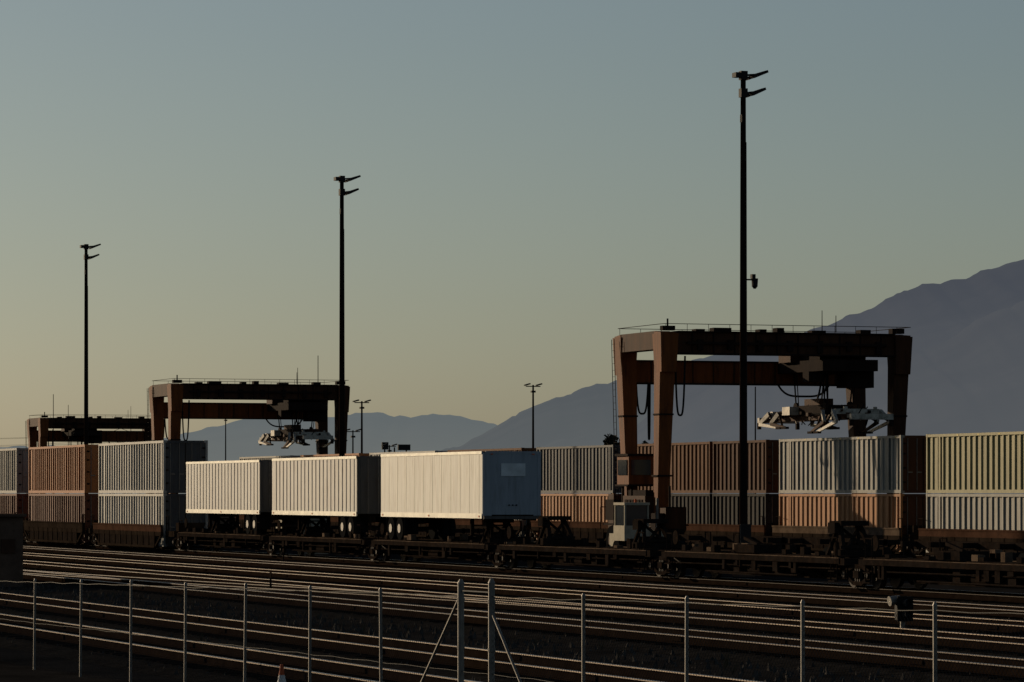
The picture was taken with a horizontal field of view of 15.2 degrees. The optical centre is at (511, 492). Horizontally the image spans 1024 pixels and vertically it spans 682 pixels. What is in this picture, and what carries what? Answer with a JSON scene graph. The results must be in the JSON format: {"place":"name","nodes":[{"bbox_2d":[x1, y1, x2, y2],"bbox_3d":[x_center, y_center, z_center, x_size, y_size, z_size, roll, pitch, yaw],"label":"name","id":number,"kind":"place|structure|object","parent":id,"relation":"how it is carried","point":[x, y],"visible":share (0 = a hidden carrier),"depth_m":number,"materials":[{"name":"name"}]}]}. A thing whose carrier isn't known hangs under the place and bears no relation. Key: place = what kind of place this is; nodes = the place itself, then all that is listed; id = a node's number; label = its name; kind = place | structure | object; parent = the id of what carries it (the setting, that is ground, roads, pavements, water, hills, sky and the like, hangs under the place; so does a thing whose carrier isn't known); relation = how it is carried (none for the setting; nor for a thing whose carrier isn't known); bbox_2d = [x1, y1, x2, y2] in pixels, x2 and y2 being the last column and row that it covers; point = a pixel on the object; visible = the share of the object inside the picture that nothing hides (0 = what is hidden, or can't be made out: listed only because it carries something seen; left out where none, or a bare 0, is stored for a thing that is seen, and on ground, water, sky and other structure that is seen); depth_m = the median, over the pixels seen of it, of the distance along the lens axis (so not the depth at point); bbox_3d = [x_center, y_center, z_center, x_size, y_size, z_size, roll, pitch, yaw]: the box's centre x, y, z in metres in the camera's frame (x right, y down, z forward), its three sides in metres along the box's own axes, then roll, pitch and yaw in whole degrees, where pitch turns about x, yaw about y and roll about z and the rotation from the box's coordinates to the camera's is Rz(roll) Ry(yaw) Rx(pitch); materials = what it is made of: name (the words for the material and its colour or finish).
{"place":"outdoors","nodes":[
{"label":"outdoors","id":0,"kind":"place"},
{"bbox_2d":[53,394,53,445],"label":"radio mast","id":1,"kind":"object","parent":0,"point":[53,419],"visible":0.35,"depth_m":359.97,"materials":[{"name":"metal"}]},
{"bbox_2d":[0,412,496,493],"bbox_3d":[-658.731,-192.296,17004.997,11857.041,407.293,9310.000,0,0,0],"label":"mountain range","id":2,"kind":"structure","parent":0,"point":[433,432],"depth_m":16978.65,"materials":[{"name":"grey stone"}]},
{"bbox_2d":[0,496,1023,681],"bbox_3d":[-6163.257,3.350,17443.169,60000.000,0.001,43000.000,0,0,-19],"label":"ground","id":3,"kind":"structure","parent":0,"point":[14,671],"depth_m":81.62,"materials":[{"name":"grey gravel"}]},
{"bbox_2d":[0,513,26,586],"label":"equipment shed","id":4,"kind":"structure","parent":3,"relation":"on","point":[11,547],"depth_m":136.86,"materials":[{"name":"grey metal"}]},
{"bbox_2d":[68,405,68,493],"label":"radio mast","id":5,"kind":"object","parent":3,"relation":"on","point":[68,426],"visible":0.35,"depth_m":359.99,"materials":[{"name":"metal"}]},
{"bbox_2d":[80,244,100,443],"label":"light pole","id":6,"kind":"object","parent":3,"relation":"on","point":[86,247],"visible":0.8,"depth_m":262.39,"materials":[{"name":"metal"}]},
{"bbox_2d":[25,412,164,493],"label":"gantry crane","id":7,"kind":"object","parent":3,"relation":"on","point":[42,435],"visible":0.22,"depth_m":433.73,"materials":[{"name":"metal"}]},
{"bbox_2d":[224,419,226,460],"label":"yard light mast","id":8,"kind":"object","parent":3,"relation":"on","point":[225,420],"visible":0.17,"depth_m":589.91,"materials":[{"name":"metal"}]},
{"bbox_2d":[0,614,478,681],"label":"railway track","id":9,"kind":"structure","parent":3,"relation":"on","point":[147,653],"depth_m":74.40,"materials":[{"name":"brown metal"}]},
{"bbox_2d":[147,368,349,493],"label":"gantry crane","id":10,"kind":"object","parent":3,"relation":"on","point":[296,402],"visible":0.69,"depth_m":299.61,"materials":[{"name":"metal"}]},
{"bbox_2d":[265,572,271,587],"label":"switch stand","id":11,"kind":"object","parent":3,"relation":"on","point":[270,575],"visible":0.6,"depth_m":124.49,"materials":[{"name":"black metal"}]},
{"bbox_2d":[278,664,285,681],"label":"traffic cone","id":12,"kind":"object","parent":3,"relation":"on","point":[283,676],"visible":0.75,"depth_m":61.96,"materials":[{"name":"plastic"}]},
{"bbox_2d":[279,548,291,561],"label":"switch stand","id":13,"kind":"object","parent":3,"relation":"on","point":[283,557],"visible":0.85,"depth_m":177.59,"materials":[{"name":"black metal"}]},
{"bbox_2d":[334,175,360,554],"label":"light pole","id":14,"kind":"object","parent":3,"relation":"on","point":[342,191],"visible":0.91,"depth_m":205.82,"materials":[{"name":"metal"}]},
{"bbox_2d":[347,429,360,452],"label":"yard light mast","id":15,"kind":"object","parent":3,"relation":"on","point":[352,436],"visible":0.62,"depth_m":419.94,"materials":[{"name":"metal"}]},
{"bbox_2d":[330,524,380,536],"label":"container chassis","id":16,"kind":"object","parent":3,"relation":"on","point":[334,526],"visible":0.04,"depth_m":238.41,"materials":[{"name":"metal"}]},
{"bbox_2d":[353,399,370,452],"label":"yard light mast","id":17,"kind":"object","parent":3,"relation":"on","point":[361,402],"visible":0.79,"depth_m":403.92,"materials":[{"name":"metal"}]},
{"bbox_2d":[0,593,760,681],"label":"railway track","id":18,"kind":"structure","parent":3,"relation":"on","point":[476,661],"depth_m":78.80,"materials":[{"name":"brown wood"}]},
{"bbox_2d":[382,444,396,451],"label":"yard light mast","id":19,"kind":"object","parent":3,"relation":"on","point":[389,446],"visible":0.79,"depth_m":469.91,"materials":[{"name":"metal"}]},
{"bbox_2d":[382,442,409,451],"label":"floodlight rack","id":20,"kind":"object","parent":19,"relation":"attached to","point":[406,447],"visible":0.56,"depth_m":1049.86,"materials":[{"name":"metal"}]},
{"bbox_2d":[418,528,489,541],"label":"container chassis","id":21,"kind":"object","parent":3,"relation":"on","point":[465,530],"visible":0.1,"depth_m":217.24,"materials":[{"name":"metal"}]},
{"bbox_2d":[420,579,521,681],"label":"fence gate","id":22,"kind":"structure","parent":3,"relation":"on","point":[460,601],"depth_m":52.61,"materials":[{"name":"metal"}]},
{"bbox_2d":[0,578,1023,681],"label":"chain link fence","id":23,"kind":"object","parent":3,"relation":"on","point":[583,638],"visible":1,"depth_m":55.80,"materials":[{"name":"metal"}]},
{"bbox_2d":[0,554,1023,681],"bbox_3d":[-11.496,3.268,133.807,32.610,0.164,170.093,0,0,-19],"label":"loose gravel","id":24,"kind":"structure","parent":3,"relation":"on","point":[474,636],"depth_m":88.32,"materials":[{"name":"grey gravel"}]},
{"bbox_2d":[23,551,1019,681],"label":"dry weeds","id":25,"kind":"object","parent":3,"relation":"on","point":[499,637],"visible":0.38,"depth_m":102.29,"materials":[{"name":"brown plant"}]},
{"bbox_2d":[23,570,1023,681],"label":"railway track","id":26,"kind":"structure","parent":3,"relation":"on","point":[474,619],"depth_m":85.39,"materials":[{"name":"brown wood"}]},
{"bbox_2d":[23,552,1023,636],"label":"railway track","id":27,"kind":"structure","parent":3,"relation":"on","point":[430,585],"depth_m":118.53,"materials":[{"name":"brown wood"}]},
{"bbox_2d":[23,546,1023,620],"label":"railway track","id":28,"kind":"structure","parent":3,"relation":"on","point":[813,600],"depth_m":130.27,"materials":[{"name":"brown metal"}]},
{"bbox_2d":[23,540,1023,606],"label":"railway track","id":29,"kind":"structure","parent":3,"relation":"on","point":[972,597],"depth_m":144.71,"materials":[{"name":"brown metal"}]},
{"bbox_2d":[15,512,35,541],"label":"well rail car","id":30,"kind":"object","parent":29,"relation":"on","point":[27,519],"visible":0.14,"depth_m":241.18,"materials":[{"name":"metal"}]},
{"bbox_2d":[0,493,54,524],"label":"shipping container","id":31,"kind":"object","parent":30,"relation":"in","point":[18,503],"visible":0.28,"depth_m":243.04,"materials":[{"name":"metal"}]},
{"bbox_2d":[0,448,28,492],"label":"shipping container","id":32,"kind":"object","parent":31,"relation":"on","point":[14,470],"visible":0.56,"depth_m":243.36,"materials":[{"name":"metal"}]},
{"bbox_2d":[23,513,105,545],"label":"well rail car","id":33,"kind":"object","parent":29,"relation":"on","point":[54,531],"visible":0.48,"depth_m":230.26,"materials":[{"name":"metal"}]},
{"bbox_2d":[28,493,125,541],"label":"shipping container","id":34,"kind":"object","parent":33,"relation":"in","point":[65,507],"visible":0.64,"depth_m":229.54,"materials":[{"name":"metal"}]},
{"bbox_2d":[28,444,97,492],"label":"shipping container","id":35,"kind":"object","parent":34,"relation":"on","point":[65,469],"visible":0.7,"depth_m":230.00,"materials":[{"name":"metal"}]},
{"bbox_2d":[92,514,218,550],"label":"well rail car","id":36,"kind":"object","parent":29,"relation":"on","point":[130,535],"visible":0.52,"depth_m":211.01,"materials":[{"name":"metal"}]},
{"bbox_2d":[98,493,207,546],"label":"shipping container","id":37,"kind":"object","parent":36,"relation":"in","point":[153,509],"visible":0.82,"depth_m":210.30,"materials":[{"name":"silver metal"}]},
{"bbox_2d":[98,440,207,492],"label":"shipping container","id":38,"kind":"object","parent":37,"relation":"on","point":[147,467],"visible":0.84,"depth_m":210.83,"materials":[{"name":"silver metal"}]},
{"bbox_2d":[177,514,313,555],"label":"spine rail car","id":39,"kind":"object","parent":29,"relation":"on","point":[230,534],"visible":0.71,"depth_m":195.56,"materials":[{"name":"metal"}]},
{"bbox_2d":[186,460,302,533],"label":"semi trailer","id":40,"kind":"object","parent":39,"relation":"on","point":[237,488],"visible":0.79,"depth_m":192.92,"materials":[{"name":"metal"}]},
{"bbox_2d":[269,516,420,561],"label":"spine rail car","id":41,"kind":"object","parent":29,"relation":"on","point":[321,538],"visible":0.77,"depth_m":179.45,"materials":[{"name":"metal"}]},
{"bbox_2d":[272,456,385,537],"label":"semi trailer","id":42,"kind":"object","parent":41,"relation":"on","point":[346,490],"visible":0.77,"depth_m":177.18,"materials":[{"name":"metal"}]},
{"bbox_2d":[371,520,550,568],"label":"spine rail car","id":43,"kind":"object","parent":29,"relation":"on","point":[449,547],"visible":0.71,"depth_m":161.00,"materials":[{"name":"metal"}]},
{"bbox_2d":[381,451,540,539],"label":"semi trailer","id":44,"kind":"object","parent":43,"relation":"on","point":[439,493],"visible":0.98,"depth_m":160.55,"materials":[{"name":"metal"}]},
{"bbox_2d":[497,516,721,577],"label":"spine rail car","id":45,"kind":"object","parent":29,"relation":"on","point":[561,547],"visible":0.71,"depth_m":145.10,"materials":[{"name":"metal"}]},
{"bbox_2d":[661,521,926,588],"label":"spine rail car","id":46,"kind":"object","parent":29,"relation":"on","point":[837,563],"visible":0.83,"depth_m":127.69,"materials":[{"name":"metal"}]},
{"bbox_2d":[858,535,1023,588],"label":"spine rail car","id":47,"kind":"object","parent":29,"relation":"on","point":[993,568],"visible":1,"depth_m":117.40,"materials":[{"name":"metal"}]},
{"bbox_2d":[23,560,1023,658],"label":"railway track","id":48,"kind":"structure","parent":3,"relation":"on","point":[53,567],"depth_m":94.11,"materials":[{"name":"brown metal"}]},
{"bbox_2d":[27,570,789,626],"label":"railway turnout","id":49,"kind":"object","parent":48,"relation":"on","point":[122,579],"visible":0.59,"depth_m":109.20,"materials":[{"name":"metal"}]},
{"bbox_2d":[524,383,541,447],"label":"yard light mast","id":50,"kind":"object","parent":3,"relation":"on","point":[533,391],"visible":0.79,"depth_m":399.92,"materials":[{"name":"metal"}]},
{"bbox_2d":[266,532,929,557],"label":"railway track","id":51,"kind":"structure","parent":3,"relation":"on","point":[908,555],"depth_m":200.10,"materials":[{"name":"brown metal"}]},
{"bbox_2d":[235,515,277,531],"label":"well rail car","id":52,"kind":"object","parent":51,"relation":"on","point":[241,519],"visible":0.02,"depth_m":302.26,"materials":[{"name":"metal"}]},
{"bbox_2d":[330,517,374,535],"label":"well rail car","id":53,"kind":"object","parent":51,"relation":"on","point":[333,520],"visible":0.14,"depth_m":278.63,"materials":[{"name":"metal"}]},
{"bbox_2d":[368,522,428,536],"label":"well rail car","id":54,"kind":"object","parent":51,"relation":"on","point":[421,534],"visible":0.08,"depth_m":259.94,"materials":[{"name":"metal"}]},
{"bbox_2d":[455,519,537,540],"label":"well rail car","id":55,"kind":"object","parent":51,"relation":"on","point":[465,523],"visible":0.24,"depth_m":244.46,"materials":[{"name":"metal"}]},
{"bbox_2d":[515,493,558,536],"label":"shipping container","id":56,"kind":"object","parent":55,"relation":"in","point":[524,522],"visible":0.02,"depth_m":241.51,"materials":[{"name":"metal"}]},
{"bbox_2d":[448,448,535,451],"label":"shipping container","id":57,"kind":"object","parent":56,"relation":"on","point":[516,449],"visible":0.17,"depth_m":245.49,"materials":[{"name":"metal"}]},
{"bbox_2d":[531,520,607,542],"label":"well rail car","id":58,"kind":"object","parent":51,"relation":"on","point":[592,531],"visible":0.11,"depth_m":230.41,"materials":[{"name":"metal"}]},
{"bbox_2d":[536,493,614,538],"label":"shipping container","id":59,"kind":"object","parent":58,"relation":"in","point":[581,507],"visible":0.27,"depth_m":232.12,"materials":[{"name":"metal"}]},
{"bbox_2d":[536,445,620,492],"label":"shipping container","id":60,"kind":"object","parent":59,"relation":"on","point":[578,469],"visible":0.58,"depth_m":231.60,"materials":[{"name":"metal"}]},
{"bbox_2d":[684,516,778,547],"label":"well rail car","id":61,"kind":"object","parent":51,"relation":"on","point":[725,529],"visible":0.15,"depth_m":209.83,"materials":[{"name":"metal"}]},
{"bbox_2d":[671,493,711,530],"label":"shipping container","id":62,"kind":"object","parent":61,"relation":"in","point":[698,508],"visible":0.31,"depth_m":214.21,"materials":[{"name":"metal"}]},
{"bbox_2d":[637,441,712,492],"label":"shipping container","id":63,"kind":"object","parent":62,"relation":"on","point":[691,467],"visible":0.5,"depth_m":215.24,"materials":[{"name":"metal"}]},
{"bbox_2d":[712,494,778,543],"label":"shipping container","id":64,"kind":"object","parent":61,"relation":"on","point":[725,508],"visible":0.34,"depth_m":206.93,"materials":[{"name":"metal"}]},
{"bbox_2d":[713,440,778,492],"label":"shipping container","id":65,"kind":"object","parent":64,"relation":"on","point":[762,466],"visible":0.6,"depth_m":206.84,"materials":[{"name":"metal"}]},
{"bbox_2d":[772,516,933,555],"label":"well rail car","id":66,"kind":"object","parent":51,"relation":"on","point":[821,531],"visible":0.3,"depth_m":193.77,"materials":[{"name":"metal"}]},
{"bbox_2d":[779,494,925,551],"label":"shipping container","id":67,"kind":"object","parent":66,"relation":"in","point":[884,510],"visible":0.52,"depth_m":194.20,"materials":[{"name":"metal"}]},
{"bbox_2d":[779,435,925,492],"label":"shipping container","id":68,"kind":"object","parent":67,"relation":"on","point":[882,464],"visible":0.83,"depth_m":194.28,"materials":[{"name":"metal"}]},
{"bbox_2d":[918,518,1023,554],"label":"well rail car","id":69,"kind":"object","parent":51,"relation":"on","point":[928,534],"visible":0.51,"depth_m":181.36,"materials":[{"name":"metal"}]},
{"bbox_2d":[926,494,1023,552],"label":"shipping container","id":70,"kind":"object","parent":69,"relation":"on","point":[980,511],"visible":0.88,"depth_m":181.25,"materials":[{"name":"metal"}]},
{"bbox_2d":[926,431,1023,492],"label":"shipping container","id":71,"kind":"object","parent":70,"relation":"on","point":[990,462],"visible":1,"depth_m":181.25,"materials":[{"name":"metal"}]},
{"bbox_2d":[603,434,619,493],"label":"tree","id":72,"kind":"object","parent":3,"relation":"on","point":[610,439],"visible":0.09,"depth_m":299.62,"materials":[{"name":"green plant"}]},
{"bbox_2d":[607,498,684,547],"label":"yard tractor","id":73,"kind":"object","parent":3,"relation":"on","point":[627,514],"visible":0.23,"depth_m":188.41,"materials":[{"name":"metal"}]},
{"bbox_2d":[669,534,806,552],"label":"container chassis","id":74,"kind":"object","parent":3,"relation":"on","point":[725,539],"visible":0.15,"depth_m":179.42,"materials":[{"name":"metal"}]},
{"bbox_2d":[732,70,767,576],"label":"light pole","id":75,"kind":"object","parent":3,"relation":"on","point":[744,526],"visible":0.94,"depth_m":153.77,"materials":[{"name":"metal"}]},
{"bbox_2d":[754,387,755,493],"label":"radio mast","id":76,"kind":"object","parent":3,"relation":"on","point":[755,416],"visible":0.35,"depth_m":272.96,"materials":[{"name":"metal"}]},
{"bbox_2d":[600,318,912,545],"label":"gantry crane","id":77,"kind":"object","parent":3,"relation":"on","point":[824,359],"visible":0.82,"depth_m":203.65,"materials":[{"name":"metal"}]},
{"bbox_2d":[738,536,900,554],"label":"container chassis","id":78,"kind":"object","parent":3,"relation":"on","point":[801,541],"visible":0.12,"depth_m":170.20,"materials":[{"name":"metal"}]},
{"bbox_2d":[887,595,912,628],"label":"dwarf rail signal","id":79,"kind":"object","parent":3,"relation":"on","point":[899,602],"visible":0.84,"depth_m":90.27,"materials":[{"name":"black metal"}]},
{"bbox_2d":[900,540,1023,560],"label":"container chassis","id":80,"kind":"object","parent":3,"relation":"on","point":[977,545],"visible":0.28,"depth_m":155.58,"materials":[{"name":"metal"}]},
{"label":"transmission tower","id":81,"kind":"object","parent":3,"relation":"on","visible":0},
{"bbox_2d":[13,437,111,445],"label":"power lines","id":82,"kind":"object","parent":81,"relation":"attached to","point":[51,443],"visible":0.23,"depth_m":1585.19,"materials":[{"name":"black metal"}]},
{"bbox_2d":[0,0,1023,446],"label":"sky","id":83,"kind":"structure","parent":0,"point":[539,181],"materials":[{"name":"blue"}]},
{"bbox_2d":[441,355,723,450],"bbox_3d":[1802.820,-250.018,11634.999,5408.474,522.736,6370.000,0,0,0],"label":"mountain range","id":84,"kind":"structure","parent":0,"point":[582,416],"depth_m":11552.93,"materials":[{"name":"grey stone"}]},
{"bbox_2d":[541,259,1023,493],"bbox_3d":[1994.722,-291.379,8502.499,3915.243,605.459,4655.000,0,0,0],"label":"mountain range","id":85,"kind":"structure","parent":0,"point":[932,314],"depth_m":8713.36,"materials":[{"name":"grey stone"}]},
{"bbox_2d":[604,300,1023,493],"bbox_3d":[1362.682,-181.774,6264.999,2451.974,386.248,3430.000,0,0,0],"label":"mountain range","id":86,"kind":"structure","parent":0,"point":[969,378],"depth_m":6232.84,"materials":[{"name":"grey stone"}]},
{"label":"shipping container","id":87,"kind":"object","parent":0,"visible":0},
{"bbox_2d":[369,451,447,455],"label":"shipping container","id":88,"kind":"object","parent":87,"relation":"on","point":[375,454],"visible":0.09,"depth_m":264.58,"materials":[{"name":"silver metal"}]},
{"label":"shipping container","id":89,"kind":"object","parent":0,"visible":0},
{"bbox_2d":[300,453,369,457],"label":"shipping container","id":90,"kind":"object","parent":89,"relation":"on","point":[337,455],"visible":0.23,"depth_m":280.29,"materials":[{"name":"metal"}]},
{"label":"shipping container","id":91,"kind":"object","parent":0,"visible":0},
{"bbox_2d":[239,455,300,459],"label":"shipping container","id":92,"kind":"object","parent":91,"relation":"on","point":[262,458],"visible":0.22,"depth_m":297.31,"materials":[{"name":"metal"}]}
]}

